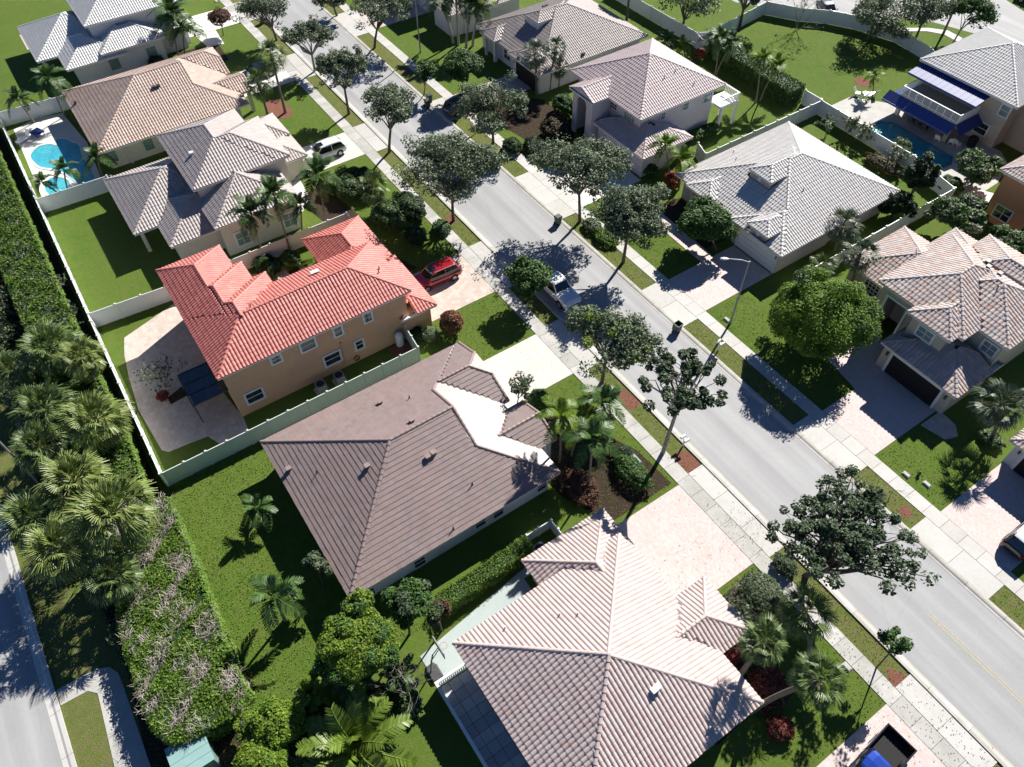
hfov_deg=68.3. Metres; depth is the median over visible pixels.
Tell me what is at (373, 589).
window
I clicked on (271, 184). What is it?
feather palm
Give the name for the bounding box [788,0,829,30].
bare tree
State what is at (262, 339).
two storey house
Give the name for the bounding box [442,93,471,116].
parked car
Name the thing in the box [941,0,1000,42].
oak tree
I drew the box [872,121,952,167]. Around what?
swimming pool
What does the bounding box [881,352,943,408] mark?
garage door
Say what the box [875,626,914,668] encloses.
young tree
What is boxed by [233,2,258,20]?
driveway apron
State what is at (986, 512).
driveway
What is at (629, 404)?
mulch bed
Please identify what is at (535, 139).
garden shrub
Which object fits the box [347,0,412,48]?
oak tree
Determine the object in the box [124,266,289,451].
patio
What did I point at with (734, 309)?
street lamp
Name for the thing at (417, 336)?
round shrub
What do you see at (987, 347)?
window
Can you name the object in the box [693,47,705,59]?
red shrub
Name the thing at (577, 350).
driveway apron
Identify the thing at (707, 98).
window
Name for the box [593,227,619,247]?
verge shrub
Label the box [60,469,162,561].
fan palm
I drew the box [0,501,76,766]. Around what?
kerb
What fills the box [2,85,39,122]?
feather palm
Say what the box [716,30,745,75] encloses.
feather palm
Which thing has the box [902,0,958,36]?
oak tree
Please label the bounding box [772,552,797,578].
verge shrub
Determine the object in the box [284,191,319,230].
feather palm
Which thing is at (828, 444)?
driveway apron
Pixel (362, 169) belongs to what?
garden shrub
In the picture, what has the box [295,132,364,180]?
driveway
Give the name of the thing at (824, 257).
fan palm
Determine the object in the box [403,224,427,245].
garden shrub
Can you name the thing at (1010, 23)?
side road
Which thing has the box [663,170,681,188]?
red shrub
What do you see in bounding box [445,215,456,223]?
mulch bed
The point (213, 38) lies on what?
garden path
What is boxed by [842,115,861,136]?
leggy shrub
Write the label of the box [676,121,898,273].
single storey house
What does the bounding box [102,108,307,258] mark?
two storey house
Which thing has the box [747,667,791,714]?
red shrub
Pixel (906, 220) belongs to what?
side fence
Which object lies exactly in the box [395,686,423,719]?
garden shrub
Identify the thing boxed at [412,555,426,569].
window
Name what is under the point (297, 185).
garden path
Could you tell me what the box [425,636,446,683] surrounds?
basketball hoop
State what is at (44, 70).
feather palm
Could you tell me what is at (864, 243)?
fan palm
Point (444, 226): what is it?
garden shrub
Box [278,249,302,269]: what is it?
garden shrub
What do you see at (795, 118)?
side fence
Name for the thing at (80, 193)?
side fence
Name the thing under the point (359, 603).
thicket tree
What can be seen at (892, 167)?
garden shrub
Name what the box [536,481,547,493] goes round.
window
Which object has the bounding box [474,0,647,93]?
single storey house
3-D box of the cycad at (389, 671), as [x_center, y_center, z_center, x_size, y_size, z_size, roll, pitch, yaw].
[-7.197,18.407,47.597,2.757,2.730,2.501,1,51,1]
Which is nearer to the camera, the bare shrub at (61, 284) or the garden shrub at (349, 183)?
the bare shrub at (61, 284)
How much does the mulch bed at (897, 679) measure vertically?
0.001 m
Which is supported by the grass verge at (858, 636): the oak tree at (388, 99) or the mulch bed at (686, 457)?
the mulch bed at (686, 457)
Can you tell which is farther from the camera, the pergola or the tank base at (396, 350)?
the tank base at (396, 350)
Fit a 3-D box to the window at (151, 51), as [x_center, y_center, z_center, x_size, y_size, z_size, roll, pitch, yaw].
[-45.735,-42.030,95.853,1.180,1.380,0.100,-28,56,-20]
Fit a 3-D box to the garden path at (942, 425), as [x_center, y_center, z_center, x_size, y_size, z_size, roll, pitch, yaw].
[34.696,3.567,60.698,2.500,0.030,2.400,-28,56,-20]
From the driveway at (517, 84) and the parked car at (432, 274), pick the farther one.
the driveway at (517, 84)
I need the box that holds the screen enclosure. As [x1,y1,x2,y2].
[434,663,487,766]
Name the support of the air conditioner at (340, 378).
on the ground at (110, 258)
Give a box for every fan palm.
[0,487,70,558]
[5,378,83,453]
[8,421,69,476]
[15,317,85,381]
[19,512,102,585]
[29,448,112,513]
[53,334,106,384]
[55,387,134,455]
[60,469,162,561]
[77,549,145,607]
[242,66,272,114]
[254,38,289,112]
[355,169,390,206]
[521,38,550,94]
[543,35,568,89]
[553,57,568,86]
[737,612,789,675]
[750,646,848,715]
[773,582,840,656]
[804,251,839,277]
[826,206,865,250]
[839,236,882,283]
[942,0,956,33]
[968,377,1023,436]
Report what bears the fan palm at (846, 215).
on the ground at (110, 258)
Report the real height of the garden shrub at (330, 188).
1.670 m
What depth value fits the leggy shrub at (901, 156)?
80.84 m
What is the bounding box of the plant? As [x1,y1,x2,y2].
[978,428,1006,450]
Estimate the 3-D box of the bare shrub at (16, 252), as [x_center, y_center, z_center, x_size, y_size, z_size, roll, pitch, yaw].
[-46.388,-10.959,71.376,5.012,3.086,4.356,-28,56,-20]
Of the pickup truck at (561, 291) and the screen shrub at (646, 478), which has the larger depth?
the pickup truck at (561, 291)
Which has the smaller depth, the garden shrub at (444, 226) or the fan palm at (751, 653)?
the fan palm at (751, 653)
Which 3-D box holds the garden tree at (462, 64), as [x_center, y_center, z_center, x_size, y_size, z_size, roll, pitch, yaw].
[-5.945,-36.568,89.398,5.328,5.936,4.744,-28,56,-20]
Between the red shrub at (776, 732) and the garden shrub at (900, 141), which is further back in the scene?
the garden shrub at (900, 141)
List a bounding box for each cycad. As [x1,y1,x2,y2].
[291,675,330,713]
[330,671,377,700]
[379,652,418,696]
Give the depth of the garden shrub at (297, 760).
45.00 m
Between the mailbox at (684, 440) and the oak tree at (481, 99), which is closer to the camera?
the mailbox at (684, 440)
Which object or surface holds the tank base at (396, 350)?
on the ground at (110, 258)
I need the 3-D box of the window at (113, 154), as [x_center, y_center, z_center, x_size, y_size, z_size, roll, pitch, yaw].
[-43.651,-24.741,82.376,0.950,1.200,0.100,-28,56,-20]
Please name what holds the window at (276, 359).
in the two storey house at (262, 339)
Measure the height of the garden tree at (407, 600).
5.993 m
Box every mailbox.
[680,434,689,446]
[716,339,724,350]
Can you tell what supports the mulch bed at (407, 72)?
on the grass verge at (736, 364)
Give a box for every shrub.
[0,249,47,282]
[0,285,16,320]
[0,348,38,393]
[17,270,68,298]
[49,299,83,325]
[131,353,188,392]
[148,55,164,63]
[155,390,168,401]
[251,253,281,280]
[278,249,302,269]
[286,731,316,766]
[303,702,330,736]
[322,178,336,195]
[334,173,359,199]
[337,166,368,195]
[357,166,375,183]
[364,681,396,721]
[370,198,400,227]
[376,656,438,713]
[384,211,407,231]
[391,191,426,220]
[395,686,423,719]
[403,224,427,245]
[410,326,424,342]
[421,326,437,341]
[432,219,452,235]
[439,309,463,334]
[502,136,522,153]
[522,136,548,156]
[527,388,551,411]
[538,116,571,140]
[552,93,572,116]
[554,138,572,152]
[558,467,600,507]
[581,217,602,232]
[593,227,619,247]
[612,451,654,491]
[613,444,633,462]
[643,163,659,176]
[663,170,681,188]
[685,121,722,142]
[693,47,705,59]
[724,648,739,664]
[725,575,770,613]
[730,591,762,625]
[741,567,786,612]
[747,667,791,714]
[765,712,794,742]
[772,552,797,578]
[814,110,838,138]
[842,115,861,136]
[854,121,880,144]
[864,152,901,176]
[886,143,912,162]
[892,137,911,151]
[938,173,964,195]
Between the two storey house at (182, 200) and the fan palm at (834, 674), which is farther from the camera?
the two storey house at (182, 200)
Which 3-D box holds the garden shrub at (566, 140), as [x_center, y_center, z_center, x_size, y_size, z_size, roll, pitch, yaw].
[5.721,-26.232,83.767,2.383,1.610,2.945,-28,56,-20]
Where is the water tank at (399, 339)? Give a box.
[394,331,403,346]
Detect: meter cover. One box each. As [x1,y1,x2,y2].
[841,661,851,672]
[902,471,910,478]
[922,480,931,487]
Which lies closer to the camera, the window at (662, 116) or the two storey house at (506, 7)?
the window at (662, 116)
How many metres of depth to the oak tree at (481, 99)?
80.55 m
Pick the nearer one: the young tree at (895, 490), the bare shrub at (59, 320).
the young tree at (895, 490)
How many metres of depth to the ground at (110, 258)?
66.66 m
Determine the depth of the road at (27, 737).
48.12 m
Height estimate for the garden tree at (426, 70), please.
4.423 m
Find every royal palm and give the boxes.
[422,0,458,43]
[446,0,470,44]
[454,0,487,47]
[466,0,498,46]
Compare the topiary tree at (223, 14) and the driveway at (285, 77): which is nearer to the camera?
the driveway at (285, 77)
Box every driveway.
[185,7,238,36]
[240,62,294,96]
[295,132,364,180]
[356,0,427,27]
[413,254,494,321]
[453,74,530,109]
[483,334,572,407]
[540,160,640,206]
[618,485,752,594]
[669,245,770,310]
[817,704,945,766]
[823,371,935,454]
[941,462,1023,571]
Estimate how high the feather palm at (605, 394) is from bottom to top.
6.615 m
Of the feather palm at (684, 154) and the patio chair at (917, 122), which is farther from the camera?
the patio chair at (917, 122)
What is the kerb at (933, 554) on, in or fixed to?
on the ground at (110, 258)
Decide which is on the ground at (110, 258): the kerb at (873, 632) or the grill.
the kerb at (873, 632)
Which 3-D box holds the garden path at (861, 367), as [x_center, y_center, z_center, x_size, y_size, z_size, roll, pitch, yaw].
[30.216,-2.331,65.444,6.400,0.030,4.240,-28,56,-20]
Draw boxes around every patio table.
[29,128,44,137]
[860,91,871,101]
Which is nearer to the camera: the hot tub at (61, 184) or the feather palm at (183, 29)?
the hot tub at (61, 184)
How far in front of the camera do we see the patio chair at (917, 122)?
86.46 m
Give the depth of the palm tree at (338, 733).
43.79 m
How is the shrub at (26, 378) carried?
on the bare soil at (29, 204)
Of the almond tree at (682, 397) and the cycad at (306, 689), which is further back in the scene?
the almond tree at (682, 397)
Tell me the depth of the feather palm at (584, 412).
55.71 m
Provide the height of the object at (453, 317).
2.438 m
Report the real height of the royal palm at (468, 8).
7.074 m
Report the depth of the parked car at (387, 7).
105.49 m
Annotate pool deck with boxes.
[14,113,100,202]
[831,97,1007,196]
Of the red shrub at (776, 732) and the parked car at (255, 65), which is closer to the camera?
the red shrub at (776, 732)
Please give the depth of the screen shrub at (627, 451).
58.35 m
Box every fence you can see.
[0,95,69,126]
[0,119,168,486]
[36,175,108,212]
[87,212,350,327]
[160,324,420,485]
[525,518,561,541]
[617,0,934,57]
[694,33,704,48]
[695,99,822,162]
[793,188,954,284]
[801,89,822,106]
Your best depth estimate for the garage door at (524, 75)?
92.62 m
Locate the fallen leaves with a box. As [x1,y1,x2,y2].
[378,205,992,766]
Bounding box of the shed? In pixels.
[164,731,221,766]
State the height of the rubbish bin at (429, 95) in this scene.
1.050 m
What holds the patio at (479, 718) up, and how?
on the ground at (110, 258)
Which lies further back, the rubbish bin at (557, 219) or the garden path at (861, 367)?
the rubbish bin at (557, 219)
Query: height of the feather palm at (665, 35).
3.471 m
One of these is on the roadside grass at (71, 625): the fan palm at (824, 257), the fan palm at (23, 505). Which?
the fan palm at (23, 505)
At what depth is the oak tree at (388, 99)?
79.24 m
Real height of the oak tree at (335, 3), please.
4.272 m
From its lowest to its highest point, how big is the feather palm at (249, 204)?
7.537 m
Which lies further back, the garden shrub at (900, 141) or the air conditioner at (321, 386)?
the garden shrub at (900, 141)
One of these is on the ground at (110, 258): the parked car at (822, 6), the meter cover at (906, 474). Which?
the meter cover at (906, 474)
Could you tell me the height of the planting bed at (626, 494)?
0.001 m
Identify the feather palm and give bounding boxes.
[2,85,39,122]
[28,171,58,196]
[29,63,71,116]
[48,155,82,188]
[80,142,117,177]
[147,0,195,55]
[163,9,206,53]
[225,194,277,247]
[240,493,278,532]
[247,571,307,634]
[252,173,298,249]
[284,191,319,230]
[295,152,344,220]
[535,394,580,462]
[561,416,622,488]
[563,404,595,456]
[575,383,627,430]
[644,132,680,173]
[656,29,676,49]
[662,144,696,189]
[672,34,695,58]
[697,23,737,76]
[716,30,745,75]
[743,46,776,102]
[759,52,790,101]
[863,69,884,92]
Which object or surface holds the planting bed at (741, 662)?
on the ground at (110, 258)
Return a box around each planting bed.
[178,45,228,60]
[288,264,308,274]
[307,187,361,221]
[391,253,417,270]
[489,98,579,150]
[527,401,670,519]
[660,198,726,248]
[717,572,781,745]
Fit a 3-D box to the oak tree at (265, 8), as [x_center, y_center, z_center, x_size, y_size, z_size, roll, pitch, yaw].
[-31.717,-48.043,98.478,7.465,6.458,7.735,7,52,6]
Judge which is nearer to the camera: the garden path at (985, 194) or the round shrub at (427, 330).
the round shrub at (427, 330)
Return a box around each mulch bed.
[266,99,291,118]
[402,69,411,74]
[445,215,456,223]
[617,388,639,409]
[673,450,699,472]
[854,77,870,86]
[887,668,906,686]
[898,506,911,517]
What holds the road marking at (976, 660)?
on the road at (757, 456)
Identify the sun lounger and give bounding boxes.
[15,129,29,145]
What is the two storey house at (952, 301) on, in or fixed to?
on the ground at (110, 258)
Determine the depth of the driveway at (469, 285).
70.88 m
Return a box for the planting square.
[168,387,186,403]
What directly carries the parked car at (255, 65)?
on the driveway at (285, 77)
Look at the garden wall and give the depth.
83.58 m
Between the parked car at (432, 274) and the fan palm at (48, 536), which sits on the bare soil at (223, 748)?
the fan palm at (48, 536)
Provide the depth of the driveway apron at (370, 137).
86.52 m
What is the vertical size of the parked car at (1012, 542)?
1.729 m
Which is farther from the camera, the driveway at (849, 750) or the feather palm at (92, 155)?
the feather palm at (92, 155)
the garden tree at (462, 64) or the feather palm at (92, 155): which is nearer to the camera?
the feather palm at (92, 155)
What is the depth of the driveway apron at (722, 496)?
56.22 m
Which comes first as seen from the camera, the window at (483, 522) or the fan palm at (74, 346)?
the window at (483, 522)
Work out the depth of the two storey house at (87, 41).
93.99 m
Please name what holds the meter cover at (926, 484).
on the ground at (110, 258)
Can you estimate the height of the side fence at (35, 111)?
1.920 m
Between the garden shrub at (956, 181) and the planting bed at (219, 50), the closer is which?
the garden shrub at (956, 181)
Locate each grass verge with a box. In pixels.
[230,0,1001,766]
[322,0,1023,629]
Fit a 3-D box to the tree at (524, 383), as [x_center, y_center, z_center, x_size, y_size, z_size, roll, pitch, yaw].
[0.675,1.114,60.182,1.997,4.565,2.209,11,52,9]
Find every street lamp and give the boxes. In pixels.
[0,441,39,485]
[415,0,421,52]
[720,257,749,323]
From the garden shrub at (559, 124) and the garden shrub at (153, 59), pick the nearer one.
the garden shrub at (559, 124)
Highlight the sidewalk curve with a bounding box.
[906,28,961,40]
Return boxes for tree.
[207,6,231,34]
[231,0,289,40]
[232,710,252,741]
[232,732,288,766]
[250,695,306,749]
[279,14,338,71]
[296,682,417,766]
[301,550,332,586]
[311,0,345,15]
[312,600,400,686]
[314,44,369,114]
[341,587,374,620]
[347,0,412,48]
[360,80,416,152]
[380,577,434,634]
[391,127,511,221]
[414,60,437,95]
[423,597,451,631]
[442,48,484,91]
[452,70,529,143]
[491,93,504,116]
[503,254,553,301]
[508,371,534,402]
[525,131,633,222]
[563,304,663,383]
[579,182,671,263]
[625,0,629,21]
[637,346,727,453]
[657,0,721,24]
[674,194,739,250]
[738,0,770,29]
[765,464,941,595]
[766,264,884,359]
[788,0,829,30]
[851,0,923,39]
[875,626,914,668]
[877,189,917,219]
[881,482,913,501]
[897,151,941,194]
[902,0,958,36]
[923,191,988,237]
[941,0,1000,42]
[955,147,1005,185]
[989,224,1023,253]
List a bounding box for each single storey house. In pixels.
[60,47,255,167]
[259,341,560,595]
[452,508,763,766]
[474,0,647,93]
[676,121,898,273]
[1002,428,1023,477]
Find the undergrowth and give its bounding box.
[0,303,129,674]
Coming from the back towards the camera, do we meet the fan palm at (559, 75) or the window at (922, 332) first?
the fan palm at (559, 75)
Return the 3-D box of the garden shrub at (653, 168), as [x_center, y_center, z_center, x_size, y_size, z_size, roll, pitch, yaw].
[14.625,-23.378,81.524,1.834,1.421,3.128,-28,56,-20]
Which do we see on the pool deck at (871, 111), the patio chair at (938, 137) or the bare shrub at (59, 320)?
the patio chair at (938, 137)
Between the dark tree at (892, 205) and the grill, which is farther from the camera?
the grill
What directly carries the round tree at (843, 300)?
on the ground at (110, 258)
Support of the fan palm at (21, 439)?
on the roadside grass at (71, 625)
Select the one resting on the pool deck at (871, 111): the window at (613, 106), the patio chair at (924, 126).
the patio chair at (924, 126)
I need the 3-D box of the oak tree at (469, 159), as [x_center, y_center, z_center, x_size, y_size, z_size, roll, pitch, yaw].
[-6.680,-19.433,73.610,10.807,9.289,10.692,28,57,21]
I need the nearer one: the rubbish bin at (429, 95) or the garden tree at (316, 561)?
the garden tree at (316, 561)
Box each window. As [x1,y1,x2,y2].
[105,151,118,161]
[108,58,121,70]
[142,139,154,150]
[146,46,157,57]
[233,228,252,247]
[243,386,266,405]
[268,352,283,365]
[281,209,298,229]
[298,337,317,354]
[322,348,342,368]
[331,324,344,338]
[353,337,365,351]
[361,311,373,324]
[369,586,376,595]
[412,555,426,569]
[474,518,486,530]
[492,507,504,520]
[503,48,510,62]
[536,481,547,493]
[610,102,617,111]
[623,111,634,123]
[659,112,665,120]
[681,101,689,111]
[702,92,712,104]
[860,278,880,300]
[913,323,936,345]
[971,121,990,137]
[977,338,1000,358]
[990,203,1013,223]
[996,103,1012,119]
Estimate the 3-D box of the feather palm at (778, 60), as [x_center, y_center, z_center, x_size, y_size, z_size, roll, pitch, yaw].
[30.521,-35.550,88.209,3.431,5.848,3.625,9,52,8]
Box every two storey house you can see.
[17,0,191,84]
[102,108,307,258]
[155,215,436,416]
[413,0,518,36]
[569,38,740,176]
[844,226,1023,413]
[881,27,1023,153]
[986,155,1023,229]
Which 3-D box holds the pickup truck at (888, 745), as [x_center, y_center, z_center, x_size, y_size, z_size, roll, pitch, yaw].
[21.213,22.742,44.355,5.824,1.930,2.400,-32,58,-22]
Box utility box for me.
[628,454,641,469]
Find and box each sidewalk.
[219,0,970,766]
[340,3,1023,601]
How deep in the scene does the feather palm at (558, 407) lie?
53.71 m
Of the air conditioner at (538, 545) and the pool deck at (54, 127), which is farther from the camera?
the pool deck at (54, 127)
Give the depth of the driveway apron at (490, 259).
73.42 m
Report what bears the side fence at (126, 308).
on the ground at (110, 258)
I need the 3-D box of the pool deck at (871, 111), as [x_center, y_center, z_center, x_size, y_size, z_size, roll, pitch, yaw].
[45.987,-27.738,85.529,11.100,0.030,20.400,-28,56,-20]
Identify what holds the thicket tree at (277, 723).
on the ground at (110, 258)
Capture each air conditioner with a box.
[313,379,329,395]
[332,370,347,386]
[533,541,544,551]
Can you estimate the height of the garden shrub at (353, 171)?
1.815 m
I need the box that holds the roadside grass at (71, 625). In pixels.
[0,321,143,766]
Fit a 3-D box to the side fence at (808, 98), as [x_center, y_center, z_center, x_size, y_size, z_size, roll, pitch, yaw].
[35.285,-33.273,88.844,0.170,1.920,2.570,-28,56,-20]
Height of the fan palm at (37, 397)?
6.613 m
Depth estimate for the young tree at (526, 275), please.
66.62 m
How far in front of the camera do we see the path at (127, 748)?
47.65 m
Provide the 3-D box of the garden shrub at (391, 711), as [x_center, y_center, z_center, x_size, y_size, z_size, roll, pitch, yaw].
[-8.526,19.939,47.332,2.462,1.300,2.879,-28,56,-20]
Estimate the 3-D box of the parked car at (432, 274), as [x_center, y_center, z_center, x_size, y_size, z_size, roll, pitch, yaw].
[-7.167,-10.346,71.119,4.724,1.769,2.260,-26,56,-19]
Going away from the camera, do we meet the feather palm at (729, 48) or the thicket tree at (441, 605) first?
the thicket tree at (441, 605)
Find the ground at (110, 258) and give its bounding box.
[0,0,1023,766]
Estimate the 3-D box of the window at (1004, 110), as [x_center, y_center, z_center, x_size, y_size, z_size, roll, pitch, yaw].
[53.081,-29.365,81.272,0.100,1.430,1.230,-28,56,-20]
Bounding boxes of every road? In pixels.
[0,543,62,766]
[267,0,1023,766]
[733,0,1023,42]
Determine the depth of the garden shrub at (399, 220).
75.57 m
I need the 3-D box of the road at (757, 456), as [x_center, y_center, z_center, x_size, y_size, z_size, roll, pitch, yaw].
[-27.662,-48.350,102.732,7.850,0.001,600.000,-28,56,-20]
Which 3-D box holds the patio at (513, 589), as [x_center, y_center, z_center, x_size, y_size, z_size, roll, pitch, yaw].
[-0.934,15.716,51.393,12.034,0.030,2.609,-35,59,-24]
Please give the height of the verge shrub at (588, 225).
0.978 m
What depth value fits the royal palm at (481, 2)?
94.43 m
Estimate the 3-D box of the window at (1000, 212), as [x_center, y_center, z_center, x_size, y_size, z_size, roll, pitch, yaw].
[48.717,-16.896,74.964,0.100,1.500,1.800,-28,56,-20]
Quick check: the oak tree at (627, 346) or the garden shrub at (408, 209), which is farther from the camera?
the garden shrub at (408, 209)
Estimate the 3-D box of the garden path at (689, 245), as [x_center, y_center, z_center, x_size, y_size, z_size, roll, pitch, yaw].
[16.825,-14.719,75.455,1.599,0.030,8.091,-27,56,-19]
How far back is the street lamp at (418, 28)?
95.98 m
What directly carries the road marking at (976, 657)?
on the road at (757, 456)
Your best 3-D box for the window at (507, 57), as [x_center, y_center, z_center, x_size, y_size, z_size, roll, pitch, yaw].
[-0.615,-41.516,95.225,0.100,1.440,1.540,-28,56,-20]
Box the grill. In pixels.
[966,135,979,147]
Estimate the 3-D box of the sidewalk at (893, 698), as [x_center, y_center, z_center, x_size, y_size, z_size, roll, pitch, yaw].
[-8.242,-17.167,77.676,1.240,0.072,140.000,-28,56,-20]
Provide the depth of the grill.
83.89 m
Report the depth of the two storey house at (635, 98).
82.09 m
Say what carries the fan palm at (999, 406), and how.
on the ground at (110, 258)
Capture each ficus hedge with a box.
[0,150,154,512]
[107,493,256,747]
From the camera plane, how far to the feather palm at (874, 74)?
89.30 m
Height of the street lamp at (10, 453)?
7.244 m
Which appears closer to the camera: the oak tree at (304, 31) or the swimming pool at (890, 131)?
the swimming pool at (890, 131)
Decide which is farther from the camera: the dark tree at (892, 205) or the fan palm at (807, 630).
the dark tree at (892, 205)
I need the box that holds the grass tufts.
[34,152,1023,766]
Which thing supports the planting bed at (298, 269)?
on the ground at (110, 258)
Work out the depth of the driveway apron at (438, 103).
90.55 m
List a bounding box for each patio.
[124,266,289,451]
[420,567,530,684]
[437,668,529,766]
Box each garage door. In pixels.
[413,0,426,10]
[515,60,538,93]
[734,228,777,272]
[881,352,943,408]
[1010,453,1023,477]
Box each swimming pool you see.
[28,137,95,189]
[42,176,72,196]
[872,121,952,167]
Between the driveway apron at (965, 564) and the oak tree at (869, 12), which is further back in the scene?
the oak tree at (869, 12)
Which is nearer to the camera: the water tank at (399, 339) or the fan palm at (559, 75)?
the water tank at (399, 339)
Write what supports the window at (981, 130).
in the two storey house at (972, 84)
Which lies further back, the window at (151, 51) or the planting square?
the window at (151, 51)
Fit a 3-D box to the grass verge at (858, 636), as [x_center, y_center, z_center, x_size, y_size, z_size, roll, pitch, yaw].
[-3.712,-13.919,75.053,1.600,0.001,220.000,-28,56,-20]
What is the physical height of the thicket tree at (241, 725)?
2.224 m
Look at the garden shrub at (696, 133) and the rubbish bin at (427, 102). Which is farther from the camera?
the rubbish bin at (427, 102)
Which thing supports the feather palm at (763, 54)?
on the ground at (110, 258)
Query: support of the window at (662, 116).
in the two storey house at (635, 98)
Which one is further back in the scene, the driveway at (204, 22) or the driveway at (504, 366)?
the driveway at (204, 22)
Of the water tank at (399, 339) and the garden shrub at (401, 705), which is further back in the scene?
the water tank at (399, 339)
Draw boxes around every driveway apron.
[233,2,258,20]
[285,53,315,77]
[334,12,367,35]
[353,123,387,151]
[432,97,462,120]
[469,241,515,287]
[515,172,575,218]
[546,319,598,369]
[642,283,697,326]
[688,464,783,557]
[794,415,866,471]
[895,674,996,766]
[910,517,1003,598]
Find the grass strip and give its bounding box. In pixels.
[98,326,166,471]
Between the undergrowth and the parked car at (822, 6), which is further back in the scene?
the parked car at (822, 6)
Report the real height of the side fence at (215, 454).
1.920 m
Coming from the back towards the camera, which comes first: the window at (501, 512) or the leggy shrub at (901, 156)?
the leggy shrub at (901, 156)
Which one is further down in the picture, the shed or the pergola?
the shed
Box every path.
[56,667,150,766]
[196,30,223,46]
[292,180,304,211]
[653,212,711,261]
[828,332,883,388]
[921,413,957,439]
[968,189,993,206]
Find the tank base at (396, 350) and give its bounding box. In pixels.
[388,340,411,357]
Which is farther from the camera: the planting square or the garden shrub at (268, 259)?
the garden shrub at (268, 259)
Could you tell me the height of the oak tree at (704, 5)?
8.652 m
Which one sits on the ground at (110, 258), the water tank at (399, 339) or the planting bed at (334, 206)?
the planting bed at (334, 206)
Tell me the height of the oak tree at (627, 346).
7.809 m
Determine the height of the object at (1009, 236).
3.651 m
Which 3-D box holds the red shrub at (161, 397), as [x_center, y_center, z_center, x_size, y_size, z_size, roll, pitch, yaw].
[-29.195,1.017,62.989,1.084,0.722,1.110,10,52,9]
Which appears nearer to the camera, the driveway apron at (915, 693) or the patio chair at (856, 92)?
the driveway apron at (915, 693)
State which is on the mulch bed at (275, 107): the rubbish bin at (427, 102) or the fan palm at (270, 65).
the fan palm at (270, 65)
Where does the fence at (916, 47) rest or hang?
on the ground at (110, 258)
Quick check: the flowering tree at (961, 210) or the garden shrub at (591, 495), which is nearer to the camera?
the garden shrub at (591, 495)
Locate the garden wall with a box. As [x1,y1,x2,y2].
[818,100,956,196]
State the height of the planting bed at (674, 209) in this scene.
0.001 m
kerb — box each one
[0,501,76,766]
[243,0,1013,766]
[311,0,1023,640]
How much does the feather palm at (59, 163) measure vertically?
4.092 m
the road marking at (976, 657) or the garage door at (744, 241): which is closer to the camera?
the road marking at (976, 657)
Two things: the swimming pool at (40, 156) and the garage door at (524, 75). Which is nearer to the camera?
the swimming pool at (40, 156)
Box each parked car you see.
[242,61,272,81]
[306,135,346,158]
[380,0,413,13]
[414,256,461,291]
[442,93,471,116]
[815,0,838,10]
[1000,521,1023,560]
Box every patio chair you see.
[854,86,860,96]
[908,116,914,122]
[914,119,921,127]
[921,123,928,131]
[934,134,941,142]
[947,138,955,145]
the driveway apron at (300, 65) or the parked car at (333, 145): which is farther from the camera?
the driveway apron at (300, 65)
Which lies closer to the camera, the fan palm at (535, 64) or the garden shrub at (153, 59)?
the fan palm at (535, 64)
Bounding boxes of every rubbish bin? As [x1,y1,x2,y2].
[423,98,430,108]
[425,93,432,102]
[553,213,562,226]
[672,320,683,333]
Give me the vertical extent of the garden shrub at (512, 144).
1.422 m
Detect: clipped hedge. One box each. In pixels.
[435,535,533,617]
[705,37,805,106]
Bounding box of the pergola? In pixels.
[177,362,227,422]
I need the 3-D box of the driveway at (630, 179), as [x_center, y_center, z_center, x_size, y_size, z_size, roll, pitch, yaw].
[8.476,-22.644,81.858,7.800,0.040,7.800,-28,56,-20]
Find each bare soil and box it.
[0,130,160,497]
[87,486,254,766]
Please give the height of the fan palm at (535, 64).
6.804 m
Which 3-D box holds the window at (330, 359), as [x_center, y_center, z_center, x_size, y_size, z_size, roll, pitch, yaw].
[-15.114,-2.103,63.529,1.690,1.490,0.100,-28,56,-20]
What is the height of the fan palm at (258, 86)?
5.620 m
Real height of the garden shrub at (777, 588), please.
0.845 m
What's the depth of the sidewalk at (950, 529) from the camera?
63.57 m
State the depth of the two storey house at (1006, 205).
73.73 m
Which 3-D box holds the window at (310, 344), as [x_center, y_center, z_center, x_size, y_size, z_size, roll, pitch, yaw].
[-16.460,-3.107,60.826,1.490,1.290,0.100,-28,56,-20]
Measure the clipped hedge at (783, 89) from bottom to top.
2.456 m
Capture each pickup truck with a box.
[541,261,581,308]
[843,723,916,766]
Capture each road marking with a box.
[928,615,1023,705]
[930,613,1023,701]
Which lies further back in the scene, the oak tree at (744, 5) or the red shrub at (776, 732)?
the oak tree at (744, 5)
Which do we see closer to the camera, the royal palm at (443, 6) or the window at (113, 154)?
the window at (113, 154)

